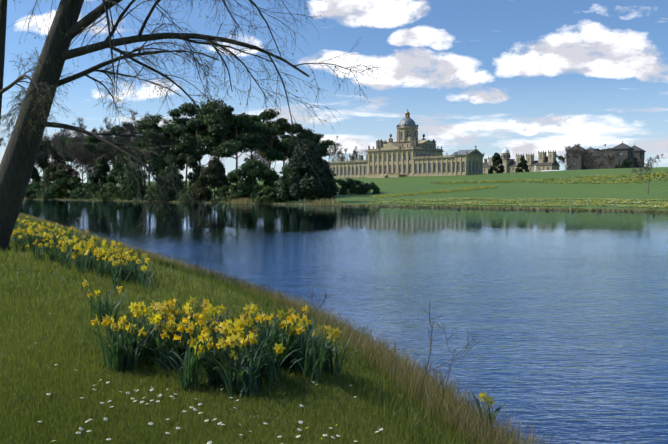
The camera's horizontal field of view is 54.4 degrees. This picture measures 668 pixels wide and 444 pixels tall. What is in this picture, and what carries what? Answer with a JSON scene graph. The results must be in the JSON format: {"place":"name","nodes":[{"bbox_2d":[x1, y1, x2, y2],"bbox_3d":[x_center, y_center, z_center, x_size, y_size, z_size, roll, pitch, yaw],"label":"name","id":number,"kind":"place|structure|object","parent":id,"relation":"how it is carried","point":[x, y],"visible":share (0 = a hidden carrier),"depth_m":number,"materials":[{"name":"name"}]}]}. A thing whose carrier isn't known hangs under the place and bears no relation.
{"place":"outdoors","nodes":[
{"label":"outdoors","id":0,"kind":"place"},
{"bbox_2d":[6,128,69,174],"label":"bare tree","id":1,"kind":"object","parent":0,"point":[51,144],"depth_m":255.60,"materials":[{"name":"plant"}]},
{"bbox_2d":[32,153,59,180],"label":"bare tree","id":2,"kind":"object","parent":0,"point":[38,154],"depth_m":252.08,"materials":[{"name":"plant"}]},
{"bbox_2d":[35,138,73,182],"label":"pine tree","id":3,"kind":"object","parent":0,"point":[46,164],"depth_m":257.22,"materials":[{"name":"green plant"}]},
{"bbox_2d":[52,117,97,192],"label":"bare tree","id":4,"kind":"object","parent":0,"point":[81,125],"depth_m":268.18,"materials":[{"name":"plant"}]},
{"bbox_2d":[56,135,99,182],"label":"pine tree","id":5,"kind":"object","parent":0,"point":[66,140],"depth_m":246.61,"materials":[{"name":"green plant"}]},
{"bbox_2d":[49,131,110,197],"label":"bare tree","id":6,"kind":"object","parent":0,"point":[76,156],"depth_m":222.04,"materials":[{"name":"plant"}]},
{"bbox_2d":[66,133,114,197],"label":"bare tree","id":7,"kind":"object","parent":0,"point":[109,136],"depth_m":236.34,"materials":[{"name":"plant"}]},
{"bbox_2d":[76,117,115,169],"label":"bare tree","id":8,"kind":"object","parent":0,"point":[105,121],"depth_m":273.32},
{"bbox_2d":[83,134,128,168],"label":"pine tree","id":9,"kind":"object","parent":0,"point":[89,147],"depth_m":221.47,"materials":[{"name":"green plant"}]},
{"bbox_2d":[94,108,176,184],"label":"bare tree","id":10,"kind":"object","parent":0,"point":[134,126],"depth_m":196.07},
{"bbox_2d":[108,114,163,163],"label":"pine tree","id":11,"kind":"object","parent":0,"point":[157,117],"depth_m":221.41,"materials":[{"name":"green plant"}]},
{"bbox_2d":[131,121,202,163],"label":"pine tree","id":12,"kind":"object","parent":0,"point":[172,130],"depth_m":186.02,"materials":[{"name":"green plant"}]},
{"bbox_2d":[180,138,221,168],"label":"bare tree","id":13,"kind":"object","parent":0,"point":[209,160],"depth_m":238.46,"materials":[{"name":"plant"}]},
{"bbox_2d":[186,98,234,164],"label":"pine tree","id":14,"kind":"object","parent":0,"point":[202,127],"depth_m":180.27,"materials":[{"name":"green plant"}]},
{"bbox_2d":[216,108,287,159],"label":"pine tree","id":15,"kind":"object","parent":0,"point":[269,114],"depth_m":190.23,"materials":[{"name":"green plant"}]},
{"bbox_2d":[244,135,281,167],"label":"bare tree","id":16,"kind":"object","parent":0,"point":[261,160],"depth_m":227.42,"materials":[{"name":"plant"}]},
{"bbox_2d":[255,133,334,163],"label":"pine tree","id":17,"kind":"object","parent":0,"point":[316,137],"depth_m":206.95,"materials":[{"name":"green plant"}]},
{"bbox_2d":[275,123,321,166],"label":"pine tree","id":18,"kind":"object","parent":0,"point":[305,132],"depth_m":195.91,"materials":[{"name":"green plant"}]},
{"bbox_2d":[0,167,667,443],"bbox_3d":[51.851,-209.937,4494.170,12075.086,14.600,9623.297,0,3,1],"label":"ground","id":19,"kind":"structure","parent":0,"point":[658,190],"depth_m":166.05,"materials":[{"name":"green plant"}]},
{"bbox_2d":[29,165,41,193],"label":"evergreen tree","id":20,"kind":"object","parent":19,"relation":"on","point":[35,176],"depth_m":252.69,"materials":[{"name":"green plant"}]},
{"bbox_2d":[25,181,55,199],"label":"shore shrub","id":21,"kind":"object","parent":19,"relation":"on","point":[33,185],"depth_m":233.75,"materials":[{"name":"green plant"}]},
{"bbox_2d":[40,163,80,197],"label":"evergreen tree","id":22,"kind":"object","parent":19,"relation":"on","point":[51,174],"depth_m":230.56,"materials":[{"name":"green plant"}]},
{"bbox_2d":[39,177,91,199],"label":"shore shrub","id":23,"kind":"object","parent":19,"relation":"on","point":[62,184],"depth_m":220.08,"materials":[{"name":"green plant"}]},
{"bbox_2d":[10,216,158,290],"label":"daffodil drift","id":24,"kind":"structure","parent":19,"relation":"on","point":[119,266],"depth_m":13.68,"materials":[{"name":"yellow plant"}]},
{"bbox_2d":[70,183,98,199],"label":"shore shrub","id":25,"kind":"object","parent":19,"relation":"on","point":[76,193],"visible":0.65,"depth_m":205.68,"materials":[{"name":"green plant"}]},
{"bbox_2d":[85,156,117,197],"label":"evergreen tree","id":26,"kind":"object","parent":19,"relation":"on","point":[101,172],"depth_m":208.68,"materials":[{"name":"green plant"}]},
{"bbox_2d":[95,183,129,200],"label":"shore shrub","id":27,"kind":"object","parent":19,"relation":"on","point":[103,194],"depth_m":192.21,"materials":[{"name":"green plant"}]},
{"bbox_2d":[102,151,143,195],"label":"evergreen tree","id":28,"kind":"object","parent":19,"relation":"on","point":[111,178],"depth_m":203.10,"materials":[{"name":"green plant"}]},
{"bbox_2d":[108,112,154,175],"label":"bare tree","id":29,"kind":"object","parent":19,"relation":"on","point":[138,134],"depth_m":245.69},
{"bbox_2d":[121,187,144,199],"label":"shore shrub","id":30,"kind":"object","parent":19,"relation":"on","point":[125,192],"depth_m":182.27,"materials":[{"name":"green plant"}]},
{"bbox_2d":[117,137,178,198],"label":"evergreen tree","id":31,"kind":"object","parent":19,"relation":"on","point":[122,176],"depth_m":183.57,"materials":[{"name":"green plant"}]},
{"bbox_2d":[144,184,179,201],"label":"shore shrub","id":32,"kind":"object","parent":19,"relation":"on","point":[153,192],"visible":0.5,"depth_m":170.80,"materials":[{"name":"green plant"}]},
{"bbox_2d":[154,153,203,200],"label":"evergreen tree","id":33,"kind":"object","parent":19,"relation":"on","point":[180,161],"depth_m":171.46,"materials":[{"name":"green plant"}]},
{"bbox_2d":[167,108,217,185],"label":"pine tree","id":34,"kind":"object","parent":19,"relation":"on","point":[174,113],"depth_m":198.06,"materials":[{"name":"green plant"}]},
{"bbox_2d":[0,0,388,254],"bbox_3d":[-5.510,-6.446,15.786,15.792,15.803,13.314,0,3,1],"label":"tree","id":35,"kind":"object","parent":19,"relation":"on","point":[46,91],"depth_m":16.58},
{"bbox_2d":[175,185,213,202],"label":"shore shrub","id":36,"kind":"object","parent":19,"relation":"on","point":[187,190],"depth_m":160.54,"materials":[{"name":"green plant"}]},
{"bbox_2d":[178,102,221,197],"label":"pine tree","id":37,"kind":"object","parent":19,"relation":"on","point":[185,109],"depth_m":193.08,"materials":[{"name":"green plant"}]},
{"bbox_2d":[35,313,382,443],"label":"daisies","id":38,"kind":"object","parent":19,"relation":"on","point":[297,436],"visible":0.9,"depth_m":4.73,"materials":[{"name":"white plant"}]},
{"bbox_2d":[191,158,231,200],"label":"evergreen tree","id":39,"kind":"object","parent":19,"relation":"on","point":[212,172],"depth_m":159.15,"materials":[{"name":"green plant"}]},
{"bbox_2d":[202,247,222,273],"bbox_3d":[-3.221,1.157,17.011,0.694,1.063,0.489,0,3,11],"label":"bare sapling","id":40,"kind":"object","parent":19,"relation":"on","point":[210,259],"depth_m":17.02,"materials":[{"name":"brown plant"}]},
{"bbox_2d":[180,105,265,184],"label":"pine tree","id":41,"kind":"object","parent":19,"relation":"on","point":[230,148],"depth_m":168.33,"materials":[{"name":"green plant"}]},
{"bbox_2d":[210,184,250,202],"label":"shore shrub","id":42,"kind":"object","parent":19,"relation":"on","point":[222,190],"visible":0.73,"depth_m":151.81,"materials":[{"name":"green plant"}]},
{"bbox_2d":[222,197,251,203],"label":"reeds","id":43,"kind":"object","parent":19,"relation":"on","point":[237,201],"visible":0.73,"depth_m":146.36,"materials":[{"name":"green plant"}]},
{"bbox_2d":[204,403,283,422],"bbox_3d":[-0.709,1.417,4.835,0.802,0.020,0.047,2,3,30],"label":"stick","id":44,"kind":"object","parent":19,"relation":"on","point":[241,413],"visible":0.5,"depth_m":4.84,"materials":[{"name":"brown wood"}]},
{"bbox_2d":[227,159,279,201],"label":"evergreen tree","id":45,"kind":"object","parent":19,"relation":"on","point":[247,174],"depth_m":149.98,"materials":[{"name":"green plant"}]},
{"bbox_2d":[0,217,507,443],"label":"grass","id":46,"kind":"structure","parent":19,"relation":"on","point":[12,314],"depth_m":5.44,"materials":[{"name":"green plant"}]},
{"bbox_2d":[14,227,508,428],"bbox_3d":[-6.560,1.156,14.515,4.144,1.555,22.405,-2,3,-38],"label":"daffodil clump","id":47,"kind":"object","parent":19,"relation":"on","point":[229,351],"visible":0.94,"depth_m":5.94,"materials":[{"name":"green plant"}]},
{"bbox_2d":[227,113,297,167],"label":"pine tree","id":48,"kind":"object","parent":19,"relation":"on","point":[253,124],"depth_m":176.72,"materials":[{"name":"green plant"}]},
{"bbox_2d":[254,186,287,203],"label":"shore shrub","id":49,"kind":"object","parent":19,"relation":"on","point":[266,195],"depth_m":141.85,"materials":[{"name":"green plant"}]},
{"bbox_2d":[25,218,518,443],"bbox_3d":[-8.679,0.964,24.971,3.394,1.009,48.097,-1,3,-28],"label":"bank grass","id":50,"kind":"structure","parent":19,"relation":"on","point":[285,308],"depth_m":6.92,"materials":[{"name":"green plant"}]},
{"bbox_2d":[18,213,558,443],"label":"dry grass","id":51,"kind":"structure","parent":19,"relation":"on","point":[339,321],"depth_m":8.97,"materials":[{"name":"brown plant"}]},
{"bbox_2d":[275,139,337,201],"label":"tree","id":52,"kind":"object","parent":19,"relation":"on","point":[304,181],"depth_m":137.16,"materials":[{"name":"green plant"}]},
{"bbox_2d":[307,287,326,322],"bbox_3d":[-0.262,1.531,11.399,0.399,0.778,0.265,1,3,22],"label":"bare shrub","id":53,"kind":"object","parent":19,"relation":"on","point":[316,298],"depth_m":11.47,"materials":[{"name":"brown plant"}]},
{"bbox_2d":[296,197,340,205],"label":"reeds","id":54,"kind":"object","parent":19,"relation":"on","point":[321,201],"visible":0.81,"depth_m":128.62,"materials":[{"name":"green plant"}]},
{"bbox_2d":[24,198,667,211],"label":"shoreline","id":55,"kind":"structure","parent":19,"relation":"on","point":[569,208],"depth_m":108.19,"materials":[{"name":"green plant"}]},
{"bbox_2d":[336,177,356,193],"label":"lawn shrub","id":56,"kind":"object","parent":19,"relation":"on","point":[340,182],"visible":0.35,"depth_m":213.00,"materials":[{"name":"green plant"}]},
{"bbox_2d":[337,179,370,194],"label":"lawn shrub","id":57,"kind":"object","parent":19,"relation":"on","point":[350,185],"depth_m":202.82,"materials":[{"name":"green plant"}]},
{"bbox_2d":[356,182,380,194],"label":"lawn shrub","id":58,"kind":"object","parent":19,"relation":"on","point":[371,186],"visible":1,"depth_m":197.78,"materials":[{"name":"green plant"}]},
{"bbox_2d":[328,109,483,177],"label":"palace","id":59,"kind":"structure","parent":19,"relation":"on","point":[408,153],"depth_m":335.25,"materials":[{"name":"stone"}]},
{"bbox_2d":[369,186,497,198],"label":"path daffodils","id":60,"kind":"object","parent":19,"relation":"on","point":[431,192],"depth_m":187.60,"materials":[{"name":"plant"}]},
{"bbox_2d":[422,301,477,386],"bbox_3d":[1.251,1.485,7.383,0.600,1.220,0.553,2,3,34],"label":"bare sapling","id":61,"kind":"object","parent":19,"relation":"on","point":[431,344],"depth_m":7.37,"materials":[{"name":"brown plant"}]},
{"bbox_2d":[430,322,481,411],"bbox_3d":[1.250,1.611,6.752,0.493,1.027,0.574,1,3,19],"label":"bare sapling","id":62,"kind":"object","parent":19,"relation":"on","point":[452,362],"depth_m":6.90,"materials":[{"name":"brown plant"}]},
{"bbox_2d":[431,179,530,183],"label":"daffodils","id":63,"kind":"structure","parent":19,"relation":"on","point":[486,181],"depth_m":236.48,"materials":[{"name":"yellow plant"}]},
{"bbox_2d":[488,152,504,173],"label":"conifer tree","id":64,"kind":"object","parent":19,"relation":"on","point":[496,159],"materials":[{"name":"green plant"}]},
{"bbox_2d":[370,197,667,208],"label":"daffodils","id":65,"kind":"object","parent":19,"relation":"on","point":[608,200],"depth_m":115.65,"materials":[{"name":"yellow plant"}]},
{"bbox_2d":[483,147,559,173],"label":"building","id":66,"kind":"structure","parent":19,"relation":"on","point":[545,162],"depth_m":420.85,"materials":[{"name":"stone"}]},
{"bbox_2d":[515,156,529,172],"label":"conifer tree","id":67,"kind":"object","parent":19,"relation":"on","point":[523,162],"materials":[{"name":"green plant"}]},
{"bbox_2d":[534,166,560,171],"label":"white wall","id":68,"kind":"structure","parent":19,"relation":"on","point":[545,170],"depth_m":405.37,"materials":[{"name":"paint"}]},
{"bbox_2d":[556,148,574,169],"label":"bare tree","id":69,"kind":"object","parent":19,"relation":"on","point":[560,156],"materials":[{"name":"plant"}]},
{"bbox_2d":[565,144,590,169],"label":"bare tree","id":70,"kind":"object","parent":19,"relation":"on","point":[581,151],"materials":[{"name":"plant"}]},
{"bbox_2d":[584,152,601,168],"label":"bare tree","id":71,"kind":"object","parent":19,"relation":"on","point":[590,161],"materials":[{"name":"plant"}]},
{"bbox_2d":[528,171,667,183],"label":"daffodils","id":72,"kind":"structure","parent":19,"relation":"on","point":[605,176],"depth_m":211.49,"materials":[{"name":"yellow plant"}]},
{"bbox_2d":[565,141,645,169],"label":"stone building","id":73,"kind":"structure","parent":19,"relation":"on","point":[634,153],"depth_m":448.44,"materials":[{"name":"stone"}]},
{"bbox_2d":[594,144,618,168],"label":"bare tree","id":74,"kind":"object","parent":19,"relation":"on","point":[610,157],"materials":[{"name":"plant"}]},
{"bbox_2d":[615,158,635,168],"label":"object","id":75,"kind":"object","parent":19,"relation":"on","point":[625,162],"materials":[{"name":"green plant"}]},
{"bbox_2d":[631,154,664,193],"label":"bare tree","id":76,"kind":"object","parent":19,"relation":"on","point":[645,164],"depth_m":148.64,"materials":[{"name":"plant"}]},
{"bbox_2d":[0,0,667,183],"label":"sky","id":77,"kind":"structure","parent":0,"point":[519,76],"materials":[{"name":"blue"}]},
{"bbox_2d":[328,136,343,160],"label":"bare tree","id":78,"kind":"object","parent":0,"point":[333,148],"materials":[{"name":"grey plant"}]},
{"bbox_2d":[19,199,667,443],"bbox_3d":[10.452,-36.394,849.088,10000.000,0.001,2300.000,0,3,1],"label":"lake","id":79,"kind":"structure","parent":0,"point":[563,314],"depth_m":18.76,"materials":[{"name":"liquid"}]},
{"bbox_2d":[333,143,357,161],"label":"bare tree","id":80,"kind":"object","parent":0,"point":[354,152],"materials":[{"name":"grey plant"}]},
{"bbox_2d":[348,148,367,159],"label":"bare tree","id":81,"kind":"object","parent":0,"point":[356,155],"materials":[{"name":"grey plant"}]}
]}

